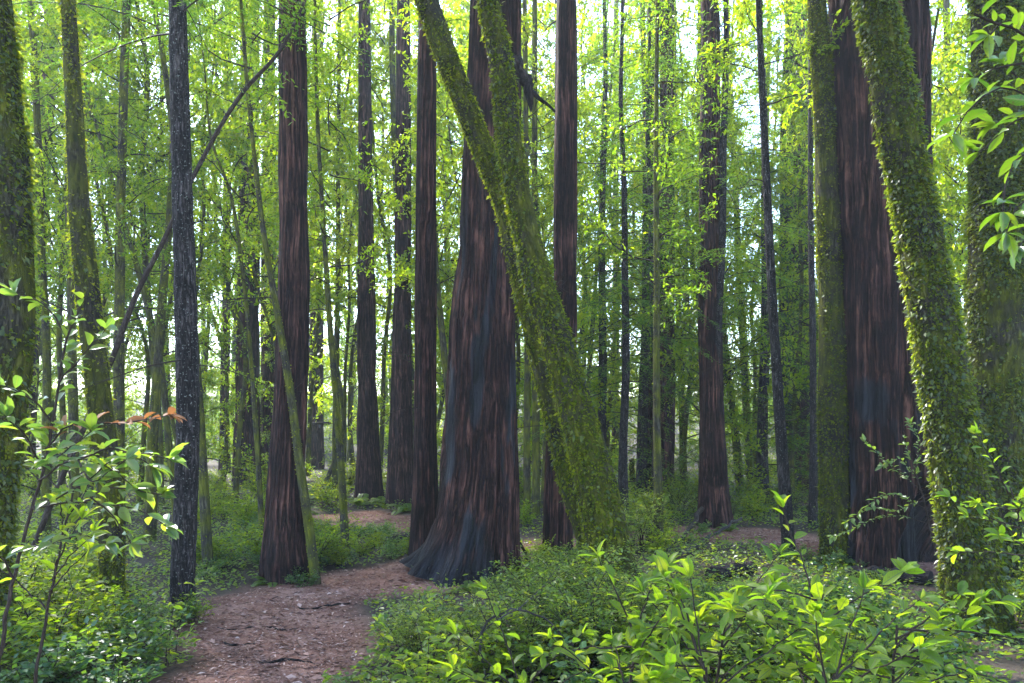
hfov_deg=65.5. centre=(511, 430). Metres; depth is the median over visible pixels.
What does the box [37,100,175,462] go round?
conifer tree
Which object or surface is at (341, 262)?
broadleaf tree
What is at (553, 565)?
huckleberry shrub
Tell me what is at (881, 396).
redwood tree
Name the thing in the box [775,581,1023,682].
tanoak sapling
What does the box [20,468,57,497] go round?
leafy shrub
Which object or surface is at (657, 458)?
slim tree
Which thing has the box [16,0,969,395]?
sky
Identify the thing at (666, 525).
leafy shrub
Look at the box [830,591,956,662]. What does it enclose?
broadleaf seedling
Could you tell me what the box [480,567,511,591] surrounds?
shrub
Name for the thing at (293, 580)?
shrub
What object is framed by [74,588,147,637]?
leafy shrub
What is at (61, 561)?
leafy shrub
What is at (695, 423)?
young tree
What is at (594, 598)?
huckleberry shrub
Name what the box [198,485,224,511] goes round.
leafy shrub
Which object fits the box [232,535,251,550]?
shrub
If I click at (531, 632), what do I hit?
huckleberry shrub
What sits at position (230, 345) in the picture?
conifer tree
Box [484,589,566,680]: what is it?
broadleaf seedling
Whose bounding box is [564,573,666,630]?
huckleberry shrub
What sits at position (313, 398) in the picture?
broadleaf tree
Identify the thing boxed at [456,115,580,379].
broadleaf tree
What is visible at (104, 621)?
leafy shrub
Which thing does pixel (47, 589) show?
huckleberry shrub
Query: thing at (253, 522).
shrub
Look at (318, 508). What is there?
fern plant
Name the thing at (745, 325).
broadleaf tree
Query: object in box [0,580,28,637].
broadleaf seedling
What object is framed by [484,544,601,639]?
huckleberry shrub
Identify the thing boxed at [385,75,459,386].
broadleaf tree
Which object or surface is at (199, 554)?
leafy shrub
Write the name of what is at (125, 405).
young tree
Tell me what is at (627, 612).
huckleberry shrub
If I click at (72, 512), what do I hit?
tanoak sapling
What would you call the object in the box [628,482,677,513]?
leafy shrub
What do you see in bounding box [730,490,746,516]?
huckleberry shrub
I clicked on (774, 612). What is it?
huckleberry shrub
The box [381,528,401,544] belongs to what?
shrub
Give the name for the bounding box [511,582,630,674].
huckleberry shrub
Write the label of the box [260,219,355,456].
conifer tree
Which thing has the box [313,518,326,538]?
leafy shrub
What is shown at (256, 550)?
leafy shrub
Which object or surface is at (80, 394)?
young tree
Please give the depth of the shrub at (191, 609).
6.81 m
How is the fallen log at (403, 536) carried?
on the ground at (367, 612)
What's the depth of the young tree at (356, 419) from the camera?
47.69 m
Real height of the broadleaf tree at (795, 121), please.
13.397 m
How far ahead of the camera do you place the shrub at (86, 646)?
4.86 m
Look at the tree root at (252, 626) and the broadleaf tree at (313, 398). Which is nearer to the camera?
the tree root at (252, 626)
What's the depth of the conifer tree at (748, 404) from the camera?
21.63 m
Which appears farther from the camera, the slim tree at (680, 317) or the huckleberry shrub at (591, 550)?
the slim tree at (680, 317)
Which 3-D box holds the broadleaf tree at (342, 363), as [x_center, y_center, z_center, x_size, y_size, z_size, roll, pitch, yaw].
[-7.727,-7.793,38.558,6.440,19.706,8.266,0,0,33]
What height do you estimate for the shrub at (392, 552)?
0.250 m
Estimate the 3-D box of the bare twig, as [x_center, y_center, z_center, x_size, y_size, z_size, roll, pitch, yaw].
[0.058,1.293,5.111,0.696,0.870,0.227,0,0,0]
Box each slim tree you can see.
[12,0,119,536]
[13,0,317,573]
[18,0,169,546]
[23,0,306,569]
[24,0,390,620]
[34,0,216,550]
[78,0,276,541]
[79,0,225,520]
[139,0,343,584]
[169,0,333,530]
[229,0,409,555]
[308,0,392,488]
[348,0,468,393]
[372,0,446,449]
[516,0,602,523]
[521,0,592,517]
[552,0,639,386]
[577,0,742,549]
[641,0,696,481]
[659,64,741,324]
[686,93,759,494]
[734,0,827,528]
[934,0,966,277]
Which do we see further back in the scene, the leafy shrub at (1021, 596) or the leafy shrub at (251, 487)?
the leafy shrub at (251, 487)
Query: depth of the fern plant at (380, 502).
17.39 m
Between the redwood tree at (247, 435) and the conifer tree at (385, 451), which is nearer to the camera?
the redwood tree at (247, 435)
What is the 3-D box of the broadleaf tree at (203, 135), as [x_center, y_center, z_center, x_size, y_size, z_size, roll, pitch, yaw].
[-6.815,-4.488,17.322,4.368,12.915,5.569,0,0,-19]
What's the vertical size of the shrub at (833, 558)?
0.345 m
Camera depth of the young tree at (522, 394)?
76.94 m
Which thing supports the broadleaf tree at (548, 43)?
on the ground at (367, 612)
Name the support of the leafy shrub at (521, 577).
on the ground at (367, 612)
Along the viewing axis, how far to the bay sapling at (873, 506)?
8.39 m
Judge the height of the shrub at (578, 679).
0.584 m
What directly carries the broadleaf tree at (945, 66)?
on the ground at (367, 612)
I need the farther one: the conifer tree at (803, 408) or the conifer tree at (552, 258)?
the conifer tree at (552, 258)
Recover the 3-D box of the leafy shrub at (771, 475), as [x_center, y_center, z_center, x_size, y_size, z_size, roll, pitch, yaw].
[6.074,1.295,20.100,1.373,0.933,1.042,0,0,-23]
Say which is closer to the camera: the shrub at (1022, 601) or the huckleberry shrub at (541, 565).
the shrub at (1022, 601)
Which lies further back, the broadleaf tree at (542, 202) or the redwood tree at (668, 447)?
the broadleaf tree at (542, 202)
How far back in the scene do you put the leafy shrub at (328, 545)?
9.93 m
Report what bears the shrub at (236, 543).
on the ground at (367, 612)
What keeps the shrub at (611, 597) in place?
on the ground at (367, 612)
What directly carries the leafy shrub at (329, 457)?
on the ground at (367, 612)
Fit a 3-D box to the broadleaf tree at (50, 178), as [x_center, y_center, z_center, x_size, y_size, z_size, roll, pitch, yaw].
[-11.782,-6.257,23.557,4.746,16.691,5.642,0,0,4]
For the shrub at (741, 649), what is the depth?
5.62 m
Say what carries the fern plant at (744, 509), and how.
on the ground at (367, 612)
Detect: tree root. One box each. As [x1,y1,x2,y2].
[212,625,297,630]
[224,642,256,645]
[243,658,319,664]
[298,603,356,608]
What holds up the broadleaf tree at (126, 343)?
on the ground at (367, 612)
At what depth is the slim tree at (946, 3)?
23.54 m
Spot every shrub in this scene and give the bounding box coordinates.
[0,563,125,665]
[0,616,54,673]
[0,617,57,667]
[0,619,112,682]
[0,619,137,682]
[0,653,42,682]
[1,537,88,625]
[7,613,158,682]
[11,524,58,581]
[12,531,97,599]
[13,510,58,545]
[13,552,111,620]
[14,511,51,563]
[14,543,105,637]
[14,556,70,598]
[14,636,165,682]
[15,568,136,627]
[17,585,155,631]
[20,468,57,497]
[22,470,95,523]
[27,522,97,567]
[28,582,136,649]
[38,535,129,598]
[54,598,203,675]
[71,610,127,670]
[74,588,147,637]
[90,594,162,624]
[125,603,167,629]
[157,590,205,626]
[170,588,220,623]
[195,557,228,580]
[196,529,243,567]
[196,533,241,569]
[196,542,251,568]
[197,501,223,519]
[198,464,230,495]
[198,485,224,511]
[209,475,241,512]
[212,535,238,560]
[213,495,238,520]
[221,514,263,562]
[222,487,265,522]
[223,493,257,527]
[226,526,262,558]
[228,515,257,531]
[230,455,267,498]
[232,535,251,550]
[240,545,260,563]
[241,489,265,508]
[246,453,268,480]
[248,512,257,528]
[285,566,323,587]
[306,519,360,565]
[307,468,354,507]
[309,464,331,485]
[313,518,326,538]
[314,511,367,543]
[314,517,337,538]
[318,551,336,566]
[320,537,350,564]
[322,454,346,466]
[323,452,355,485]
[323,542,352,565]
[336,545,359,560]
[341,534,380,557]
[351,522,373,537]
[358,519,396,533]
[363,522,391,535]
[363,523,398,538]
[365,522,392,534]
[368,528,388,546]
[370,590,448,653]
[373,598,459,661]
[375,535,406,552]
[376,543,404,559]
[381,461,386,496]
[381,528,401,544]
[384,584,493,669]
[398,534,409,554]
[425,598,536,682]
[445,601,482,621]
[449,580,548,673]
[460,576,535,627]
[463,565,583,680]
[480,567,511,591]
[481,561,622,646]
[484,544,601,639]
[485,551,629,638]
[500,579,537,599]
[503,546,698,673]
[503,553,533,584]
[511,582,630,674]
[514,540,645,594]
[517,545,577,586]
[519,468,540,502]
[519,498,542,526]
[522,534,563,561]
[535,538,631,612]
[535,620,696,682]
[541,530,641,585]
[543,565,694,680]
[547,546,578,562]
[554,550,692,654]
[558,538,661,599]
[559,545,697,619]
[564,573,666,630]
[575,574,640,609]
[577,603,696,679]
[597,594,687,623]
[607,594,698,674]
[610,591,683,632]
[621,477,696,545]
[621,493,681,550]
[625,513,643,537]
[626,581,732,647]
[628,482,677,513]
[628,485,652,509]
[635,511,678,541]
[638,577,722,647]
[639,523,685,553]
[646,588,766,682]
[649,481,684,511]
[650,465,697,515]
[650,474,697,507]
[674,462,698,481]
[674,468,697,497]
[678,571,765,646]
[680,612,800,665]
[682,573,719,595]
[683,577,730,607]
[685,520,712,533]
[697,600,802,652]
[709,590,797,610]
[715,593,825,632]
[719,582,830,664]
[728,463,774,511]
[728,465,776,491]
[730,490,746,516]
[730,584,792,642]
[730,627,881,670]
[734,485,775,520]
[737,625,840,682]
[739,587,828,638]
[750,469,808,491]
[752,489,777,507]
[760,579,826,630]
[768,453,776,475]
[769,477,808,509]
[770,542,816,560]
[777,560,907,624]
[781,573,853,607]
[784,579,872,608]
[786,587,910,627]
[789,615,963,682]
[794,577,859,606]
[794,611,896,682]
[805,547,843,568]
[822,604,924,658]
[825,569,866,590]
[828,563,855,579]
[836,550,867,565]
[840,602,1008,663]
[854,567,897,584]
[892,635,995,682]
[970,576,1023,627]
[1007,568,1023,600]
[1008,559,1023,582]
[1012,598,1023,619]
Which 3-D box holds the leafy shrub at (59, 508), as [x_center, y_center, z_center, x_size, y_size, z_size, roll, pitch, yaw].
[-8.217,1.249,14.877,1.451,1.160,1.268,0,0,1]
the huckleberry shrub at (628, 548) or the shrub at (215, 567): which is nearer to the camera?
the huckleberry shrub at (628, 548)
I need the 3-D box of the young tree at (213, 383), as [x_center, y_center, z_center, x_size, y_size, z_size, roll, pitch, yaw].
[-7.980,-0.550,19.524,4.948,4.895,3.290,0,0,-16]
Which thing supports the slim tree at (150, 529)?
on the ground at (367, 612)
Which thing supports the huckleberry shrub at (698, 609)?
on the ground at (367, 612)
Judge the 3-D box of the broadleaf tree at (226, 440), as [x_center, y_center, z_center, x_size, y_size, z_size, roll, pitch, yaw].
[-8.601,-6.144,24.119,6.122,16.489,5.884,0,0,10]
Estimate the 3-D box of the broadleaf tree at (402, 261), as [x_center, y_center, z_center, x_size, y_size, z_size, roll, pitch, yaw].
[-0.838,-4.544,16.910,3.694,13.016,4.809,0,0,-4]
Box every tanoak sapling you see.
[0,278,187,661]
[0,420,115,682]
[434,577,598,682]
[529,540,734,682]
[592,543,850,682]
[623,550,815,682]
[678,570,952,682]
[704,490,930,682]
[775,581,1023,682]
[927,0,1023,269]
[935,420,1023,563]
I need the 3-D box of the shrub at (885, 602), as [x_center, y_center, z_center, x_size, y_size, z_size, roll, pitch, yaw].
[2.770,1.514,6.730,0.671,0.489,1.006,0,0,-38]
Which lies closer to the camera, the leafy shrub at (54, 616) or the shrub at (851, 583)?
the leafy shrub at (54, 616)
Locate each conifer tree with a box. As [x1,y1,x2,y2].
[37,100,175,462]
[37,295,83,437]
[78,12,231,470]
[161,105,235,452]
[170,179,234,391]
[175,144,260,460]
[198,88,260,425]
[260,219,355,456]
[324,77,388,443]
[346,167,394,454]
[378,77,444,448]
[516,0,698,491]
[518,0,613,442]
[518,38,547,465]
[527,0,732,513]
[577,0,757,504]
[577,0,763,497]
[612,0,817,369]
[617,14,799,490]
[644,1,818,506]
[674,118,742,470]
[683,0,818,498]
[688,0,851,551]
[689,0,798,486]
[724,1,815,434]
[744,0,826,511]
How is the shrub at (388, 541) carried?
on the ground at (367, 612)
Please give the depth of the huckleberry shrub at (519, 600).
5.91 m
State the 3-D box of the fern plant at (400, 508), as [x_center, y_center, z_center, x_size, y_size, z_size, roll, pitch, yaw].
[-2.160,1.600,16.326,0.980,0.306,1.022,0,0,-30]
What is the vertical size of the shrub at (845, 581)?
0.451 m
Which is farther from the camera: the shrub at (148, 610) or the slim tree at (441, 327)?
the slim tree at (441, 327)
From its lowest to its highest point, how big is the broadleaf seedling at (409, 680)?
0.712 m
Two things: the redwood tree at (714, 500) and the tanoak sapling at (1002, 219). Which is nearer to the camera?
the tanoak sapling at (1002, 219)
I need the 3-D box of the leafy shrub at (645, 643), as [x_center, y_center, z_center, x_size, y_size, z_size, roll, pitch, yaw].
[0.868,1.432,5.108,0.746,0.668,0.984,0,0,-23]
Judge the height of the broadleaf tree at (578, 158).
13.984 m
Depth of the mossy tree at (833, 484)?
9.82 m
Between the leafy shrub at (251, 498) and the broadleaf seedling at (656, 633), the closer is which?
the broadleaf seedling at (656, 633)
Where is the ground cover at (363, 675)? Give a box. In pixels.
[3,467,1023,682]
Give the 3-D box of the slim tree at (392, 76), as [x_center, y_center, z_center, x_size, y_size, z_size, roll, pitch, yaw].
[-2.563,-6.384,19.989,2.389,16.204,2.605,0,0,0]
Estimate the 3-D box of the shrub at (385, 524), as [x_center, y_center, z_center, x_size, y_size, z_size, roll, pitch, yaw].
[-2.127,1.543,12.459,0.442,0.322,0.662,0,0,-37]
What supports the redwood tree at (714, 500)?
on the ground at (367, 612)
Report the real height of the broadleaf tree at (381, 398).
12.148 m
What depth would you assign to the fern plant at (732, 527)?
13.35 m
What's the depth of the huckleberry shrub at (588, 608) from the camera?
5.37 m
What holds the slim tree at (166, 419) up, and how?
on the ground at (367, 612)
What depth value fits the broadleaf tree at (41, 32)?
16.61 m
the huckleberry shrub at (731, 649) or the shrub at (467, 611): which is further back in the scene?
the shrub at (467, 611)
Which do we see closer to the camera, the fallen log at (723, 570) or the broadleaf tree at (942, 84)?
the fallen log at (723, 570)
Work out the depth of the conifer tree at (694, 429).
30.85 m
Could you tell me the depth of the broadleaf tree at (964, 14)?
27.40 m
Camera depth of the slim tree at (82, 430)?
8.21 m
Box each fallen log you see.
[368,532,409,547]
[705,561,756,580]
[845,565,933,585]
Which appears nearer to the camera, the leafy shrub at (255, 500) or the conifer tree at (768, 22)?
the leafy shrub at (255, 500)
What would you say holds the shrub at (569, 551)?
on the ground at (367, 612)
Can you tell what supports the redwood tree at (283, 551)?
on the ground at (367, 612)
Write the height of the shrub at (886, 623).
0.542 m
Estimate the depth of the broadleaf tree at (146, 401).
18.91 m
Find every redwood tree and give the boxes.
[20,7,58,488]
[218,36,231,473]
[231,9,261,486]
[242,0,309,584]
[260,0,275,468]
[308,0,324,469]
[354,0,383,500]
[368,16,438,555]
[385,0,416,507]
[399,0,555,587]
[517,0,662,557]
[611,0,618,452]
[625,0,734,528]
[647,0,655,492]
[659,0,698,508]
[779,0,809,489]
[828,0,936,567]
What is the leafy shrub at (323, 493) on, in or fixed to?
on the ground at (367, 612)
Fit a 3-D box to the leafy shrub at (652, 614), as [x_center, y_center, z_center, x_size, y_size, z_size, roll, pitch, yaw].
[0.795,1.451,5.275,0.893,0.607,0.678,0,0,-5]
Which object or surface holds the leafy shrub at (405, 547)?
on the ground at (367, 612)
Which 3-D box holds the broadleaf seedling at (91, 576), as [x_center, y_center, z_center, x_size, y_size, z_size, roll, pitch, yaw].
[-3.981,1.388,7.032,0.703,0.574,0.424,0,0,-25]
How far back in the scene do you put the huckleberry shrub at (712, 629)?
5.38 m
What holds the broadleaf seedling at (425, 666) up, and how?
on the ground at (367, 612)
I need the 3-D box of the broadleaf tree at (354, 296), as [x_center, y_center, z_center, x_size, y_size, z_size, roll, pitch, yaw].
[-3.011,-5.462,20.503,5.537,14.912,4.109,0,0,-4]
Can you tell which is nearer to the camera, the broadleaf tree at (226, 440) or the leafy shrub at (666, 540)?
the leafy shrub at (666, 540)
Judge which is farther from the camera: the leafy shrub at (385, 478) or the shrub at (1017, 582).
the leafy shrub at (385, 478)
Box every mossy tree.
[0,0,43,651]
[55,0,131,616]
[410,0,586,575]
[473,0,645,603]
[726,0,850,567]
[850,0,1018,639]
[961,0,1023,592]
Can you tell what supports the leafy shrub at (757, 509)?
on the ground at (367, 612)
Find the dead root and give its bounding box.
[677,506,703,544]
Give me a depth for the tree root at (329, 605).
7.62 m
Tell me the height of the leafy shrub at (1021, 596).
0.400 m
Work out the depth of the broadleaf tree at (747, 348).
17.47 m
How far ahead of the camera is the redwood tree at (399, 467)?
17.09 m
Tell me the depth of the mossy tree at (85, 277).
6.66 m
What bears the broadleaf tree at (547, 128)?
on the ground at (367, 612)
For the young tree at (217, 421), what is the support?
on the ground at (367, 612)
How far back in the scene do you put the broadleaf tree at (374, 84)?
21.58 m
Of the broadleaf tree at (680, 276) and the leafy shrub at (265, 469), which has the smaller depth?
the leafy shrub at (265, 469)
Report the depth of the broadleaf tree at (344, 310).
46.17 m
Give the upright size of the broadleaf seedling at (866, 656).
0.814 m
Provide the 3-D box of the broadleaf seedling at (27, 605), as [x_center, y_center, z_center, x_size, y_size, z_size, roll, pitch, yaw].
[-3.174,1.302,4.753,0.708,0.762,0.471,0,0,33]
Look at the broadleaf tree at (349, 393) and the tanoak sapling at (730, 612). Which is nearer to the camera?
the tanoak sapling at (730, 612)
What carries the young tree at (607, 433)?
on the ground at (367, 612)
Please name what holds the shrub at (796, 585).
on the ground at (367, 612)
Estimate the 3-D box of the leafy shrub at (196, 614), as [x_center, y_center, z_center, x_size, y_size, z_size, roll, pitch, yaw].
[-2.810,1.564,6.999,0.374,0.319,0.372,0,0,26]
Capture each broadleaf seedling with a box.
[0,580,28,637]
[0,587,43,661]
[20,523,75,581]
[20,559,97,594]
[26,544,89,610]
[98,579,209,665]
[364,613,474,682]
[382,593,463,682]
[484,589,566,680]
[612,600,706,682]
[649,578,716,662]
[734,581,795,672]
[797,601,919,682]
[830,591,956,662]
[880,582,974,656]
[926,667,1017,682]
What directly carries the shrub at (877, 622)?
on the ground at (367, 612)
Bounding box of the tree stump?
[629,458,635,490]
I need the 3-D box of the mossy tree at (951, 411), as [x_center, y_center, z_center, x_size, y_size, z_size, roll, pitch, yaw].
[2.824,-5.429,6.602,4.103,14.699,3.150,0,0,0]
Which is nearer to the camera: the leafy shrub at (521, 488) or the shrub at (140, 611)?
the shrub at (140, 611)
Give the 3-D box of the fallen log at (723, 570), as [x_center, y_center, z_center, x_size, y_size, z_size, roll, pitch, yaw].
[2.458,1.574,8.904,0.735,0.231,0.215,0,0,-36]
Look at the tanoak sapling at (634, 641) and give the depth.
3.20 m
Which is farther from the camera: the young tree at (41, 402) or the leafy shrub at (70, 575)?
the young tree at (41, 402)
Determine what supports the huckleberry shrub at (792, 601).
on the ground at (367, 612)
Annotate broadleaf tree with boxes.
[12,0,118,217]
[13,0,194,507]
[14,0,132,301]
[15,0,142,481]
[16,8,64,335]
[18,3,234,511]
[18,4,137,338]
[19,0,334,508]
[20,0,206,508]
[26,62,126,440]
[33,0,167,341]
[39,48,233,477]
[40,46,174,390]
[45,0,247,503]
[49,0,277,446]
[91,0,341,430]
[93,0,278,405]
[104,0,322,488]
[114,0,278,395]
[135,70,277,440]
[138,0,351,501]
[156,0,373,355]
[209,16,390,475]
[212,160,309,376]
[233,0,442,471]
[252,0,457,487]
[259,0,393,469]
[308,0,463,472]
[308,114,381,432]
[314,0,469,365]
[323,86,392,462]
[324,46,454,424]
[329,0,468,360]
[357,0,528,431]
[377,87,540,441]
[380,1,551,449]
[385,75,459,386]
[390,17,552,447]
[412,66,580,369]
[436,0,608,409]
[436,0,682,507]
[438,77,615,429]
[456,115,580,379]
[518,24,639,458]
[521,0,696,412]
[522,0,737,452]
[531,0,760,455]
[577,79,734,443]
[577,90,681,415]
[581,49,753,422]
[589,0,806,482]
[592,0,808,483]
[595,9,760,492]
[628,154,732,387]
[675,64,817,481]
[676,99,760,407]
[685,0,827,501]
[687,203,778,434]
[694,1,818,503]
[727,56,818,387]
[817,0,970,385]
[930,0,970,309]
[931,0,969,314]
[931,6,970,313]
[931,18,967,314]
[931,60,970,346]
[931,87,970,351]
[942,125,969,325]
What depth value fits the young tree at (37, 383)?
18.09 m
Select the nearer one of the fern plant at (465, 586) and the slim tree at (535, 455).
the fern plant at (465, 586)
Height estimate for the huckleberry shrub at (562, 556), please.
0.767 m
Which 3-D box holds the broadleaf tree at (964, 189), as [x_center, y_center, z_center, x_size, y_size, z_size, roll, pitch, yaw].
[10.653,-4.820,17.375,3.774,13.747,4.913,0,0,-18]
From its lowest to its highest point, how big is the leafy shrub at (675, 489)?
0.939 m
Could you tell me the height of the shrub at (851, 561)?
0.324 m
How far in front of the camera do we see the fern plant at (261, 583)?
8.87 m
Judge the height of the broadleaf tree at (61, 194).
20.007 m
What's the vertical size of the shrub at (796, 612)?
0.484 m
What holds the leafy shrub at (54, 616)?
on the ground at (367, 612)
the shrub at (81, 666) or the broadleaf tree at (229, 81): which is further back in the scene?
the broadleaf tree at (229, 81)
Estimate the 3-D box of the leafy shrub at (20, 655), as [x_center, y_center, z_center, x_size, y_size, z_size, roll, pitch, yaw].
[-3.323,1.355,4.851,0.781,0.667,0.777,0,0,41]
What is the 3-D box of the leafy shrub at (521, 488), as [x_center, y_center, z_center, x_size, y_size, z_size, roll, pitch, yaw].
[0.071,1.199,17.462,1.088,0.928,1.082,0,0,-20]
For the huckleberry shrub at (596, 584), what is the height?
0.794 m
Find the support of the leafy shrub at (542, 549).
on the ground at (367, 612)
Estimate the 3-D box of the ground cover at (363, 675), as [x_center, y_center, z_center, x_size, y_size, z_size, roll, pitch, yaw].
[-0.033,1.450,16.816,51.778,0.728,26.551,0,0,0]
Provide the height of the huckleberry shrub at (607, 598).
0.821 m
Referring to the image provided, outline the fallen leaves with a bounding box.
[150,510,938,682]
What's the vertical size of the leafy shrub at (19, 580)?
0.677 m
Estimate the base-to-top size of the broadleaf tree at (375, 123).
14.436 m
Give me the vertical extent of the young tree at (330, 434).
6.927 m
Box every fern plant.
[251,576,283,586]
[308,486,347,499]
[309,492,334,504]
[310,502,329,513]
[337,494,385,507]
[369,496,384,503]
[386,503,410,514]
[443,580,487,593]
[712,523,738,530]
[732,500,794,515]
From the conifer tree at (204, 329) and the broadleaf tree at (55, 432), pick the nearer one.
the broadleaf tree at (55, 432)
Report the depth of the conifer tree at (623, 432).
14.38 m
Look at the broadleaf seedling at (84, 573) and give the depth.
6.65 m
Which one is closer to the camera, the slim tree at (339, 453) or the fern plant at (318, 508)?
the slim tree at (339, 453)
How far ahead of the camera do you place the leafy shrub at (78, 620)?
5.70 m
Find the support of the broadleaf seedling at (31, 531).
on the ground at (367, 612)
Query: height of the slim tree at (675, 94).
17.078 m
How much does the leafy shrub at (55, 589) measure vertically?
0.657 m
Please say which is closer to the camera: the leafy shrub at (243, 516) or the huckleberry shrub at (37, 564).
the huckleberry shrub at (37, 564)
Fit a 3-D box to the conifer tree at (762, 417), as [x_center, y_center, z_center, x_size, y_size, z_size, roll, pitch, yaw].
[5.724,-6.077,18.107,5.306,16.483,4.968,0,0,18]
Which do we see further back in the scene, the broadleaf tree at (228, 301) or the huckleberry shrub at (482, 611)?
the broadleaf tree at (228, 301)
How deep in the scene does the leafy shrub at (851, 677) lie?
5.15 m
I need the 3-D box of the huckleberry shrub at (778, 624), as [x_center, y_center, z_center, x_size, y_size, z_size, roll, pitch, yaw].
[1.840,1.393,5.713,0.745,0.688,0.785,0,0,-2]
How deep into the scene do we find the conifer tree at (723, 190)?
13.95 m
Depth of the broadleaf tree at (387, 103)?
24.38 m
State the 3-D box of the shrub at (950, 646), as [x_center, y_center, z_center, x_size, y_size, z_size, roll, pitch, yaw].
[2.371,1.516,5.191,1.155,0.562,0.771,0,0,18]
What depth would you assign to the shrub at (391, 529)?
12.00 m
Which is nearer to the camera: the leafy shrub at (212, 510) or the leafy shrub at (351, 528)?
the leafy shrub at (351, 528)
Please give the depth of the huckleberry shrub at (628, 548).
6.73 m
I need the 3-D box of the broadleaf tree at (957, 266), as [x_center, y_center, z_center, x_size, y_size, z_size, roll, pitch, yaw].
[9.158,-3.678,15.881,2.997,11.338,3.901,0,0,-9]
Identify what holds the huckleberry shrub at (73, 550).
on the ground at (367, 612)
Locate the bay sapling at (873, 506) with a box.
[827,416,939,562]
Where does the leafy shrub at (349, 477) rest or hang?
on the ground at (367, 612)
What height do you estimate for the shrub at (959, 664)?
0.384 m
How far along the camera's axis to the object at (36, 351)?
23.68 m
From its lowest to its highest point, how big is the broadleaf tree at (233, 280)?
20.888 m
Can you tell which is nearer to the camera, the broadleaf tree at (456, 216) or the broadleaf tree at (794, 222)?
the broadleaf tree at (794, 222)
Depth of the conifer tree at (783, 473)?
10.27 m
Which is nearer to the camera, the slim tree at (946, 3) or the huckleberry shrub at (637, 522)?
the huckleberry shrub at (637, 522)
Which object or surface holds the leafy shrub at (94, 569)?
on the ground at (367, 612)
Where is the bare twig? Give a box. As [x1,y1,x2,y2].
[466,565,573,681]
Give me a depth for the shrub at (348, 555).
10.23 m
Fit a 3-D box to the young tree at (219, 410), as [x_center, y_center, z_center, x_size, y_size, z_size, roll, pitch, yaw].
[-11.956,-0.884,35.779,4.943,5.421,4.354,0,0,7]
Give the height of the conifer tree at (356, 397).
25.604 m
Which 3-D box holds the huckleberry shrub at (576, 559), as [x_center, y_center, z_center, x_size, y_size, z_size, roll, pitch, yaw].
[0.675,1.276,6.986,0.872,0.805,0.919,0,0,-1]
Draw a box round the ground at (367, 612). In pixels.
[9,396,1023,682]
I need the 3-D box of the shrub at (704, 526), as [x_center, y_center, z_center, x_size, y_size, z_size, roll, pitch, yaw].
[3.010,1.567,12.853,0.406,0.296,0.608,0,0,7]
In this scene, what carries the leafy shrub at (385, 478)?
on the ground at (367, 612)
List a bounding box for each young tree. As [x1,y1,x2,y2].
[17,287,166,501]
[36,362,67,443]
[36,396,41,458]
[37,346,142,452]
[52,306,251,492]
[65,349,145,462]
[79,312,266,489]
[80,380,146,460]
[125,342,175,415]
[133,349,230,446]
[169,339,230,420]
[206,352,260,459]
[206,360,260,464]
[206,362,230,417]
[209,389,231,452]
[219,345,317,473]
[307,337,379,452]
[307,345,357,432]
[307,378,332,452]
[323,360,380,438]
[347,380,389,443]
[348,358,390,465]
[379,340,444,460]
[385,326,522,466]
[438,349,542,464]
[515,339,523,405]
[518,364,541,474]
[519,350,635,482]
[586,347,676,472]
[610,382,688,454]
[628,380,688,436]
[674,396,732,469]
[678,417,743,450]
[687,362,774,467]
[725,361,774,460]
[768,393,775,452]
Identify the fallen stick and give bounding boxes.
[520,542,532,564]
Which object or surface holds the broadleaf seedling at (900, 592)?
on the ground at (367, 612)
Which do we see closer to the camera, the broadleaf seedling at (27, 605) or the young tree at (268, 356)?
the broadleaf seedling at (27, 605)
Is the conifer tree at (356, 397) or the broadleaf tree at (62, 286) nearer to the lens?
the broadleaf tree at (62, 286)
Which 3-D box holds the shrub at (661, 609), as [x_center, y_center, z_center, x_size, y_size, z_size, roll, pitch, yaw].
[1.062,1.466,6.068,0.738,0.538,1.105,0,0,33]
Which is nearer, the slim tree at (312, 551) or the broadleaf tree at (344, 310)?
the slim tree at (312, 551)
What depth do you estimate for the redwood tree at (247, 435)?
24.05 m
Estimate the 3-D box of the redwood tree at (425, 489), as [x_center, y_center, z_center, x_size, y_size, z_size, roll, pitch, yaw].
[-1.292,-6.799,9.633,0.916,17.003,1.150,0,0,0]
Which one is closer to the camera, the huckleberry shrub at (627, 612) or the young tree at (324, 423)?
the huckleberry shrub at (627, 612)
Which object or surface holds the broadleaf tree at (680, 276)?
on the ground at (367, 612)
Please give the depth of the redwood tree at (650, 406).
18.41 m
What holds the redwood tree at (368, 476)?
on the ground at (367, 612)
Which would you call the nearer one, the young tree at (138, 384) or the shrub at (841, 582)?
the shrub at (841, 582)
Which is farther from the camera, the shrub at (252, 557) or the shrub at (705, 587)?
the shrub at (252, 557)
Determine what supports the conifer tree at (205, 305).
on the ground at (367, 612)
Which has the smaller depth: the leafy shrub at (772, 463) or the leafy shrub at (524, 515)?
the leafy shrub at (524, 515)
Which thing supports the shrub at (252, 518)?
on the ground at (367, 612)
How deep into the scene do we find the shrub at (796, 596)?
6.73 m
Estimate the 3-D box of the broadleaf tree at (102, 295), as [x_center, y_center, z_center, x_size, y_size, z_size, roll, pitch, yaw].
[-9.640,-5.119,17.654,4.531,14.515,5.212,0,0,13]
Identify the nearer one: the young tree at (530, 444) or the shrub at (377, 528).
the shrub at (377, 528)
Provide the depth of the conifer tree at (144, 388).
30.33 m
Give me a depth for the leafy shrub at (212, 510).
14.20 m
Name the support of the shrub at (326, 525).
on the ground at (367, 612)
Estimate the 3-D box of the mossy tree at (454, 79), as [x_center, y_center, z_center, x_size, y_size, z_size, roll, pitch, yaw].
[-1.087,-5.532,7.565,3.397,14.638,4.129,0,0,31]

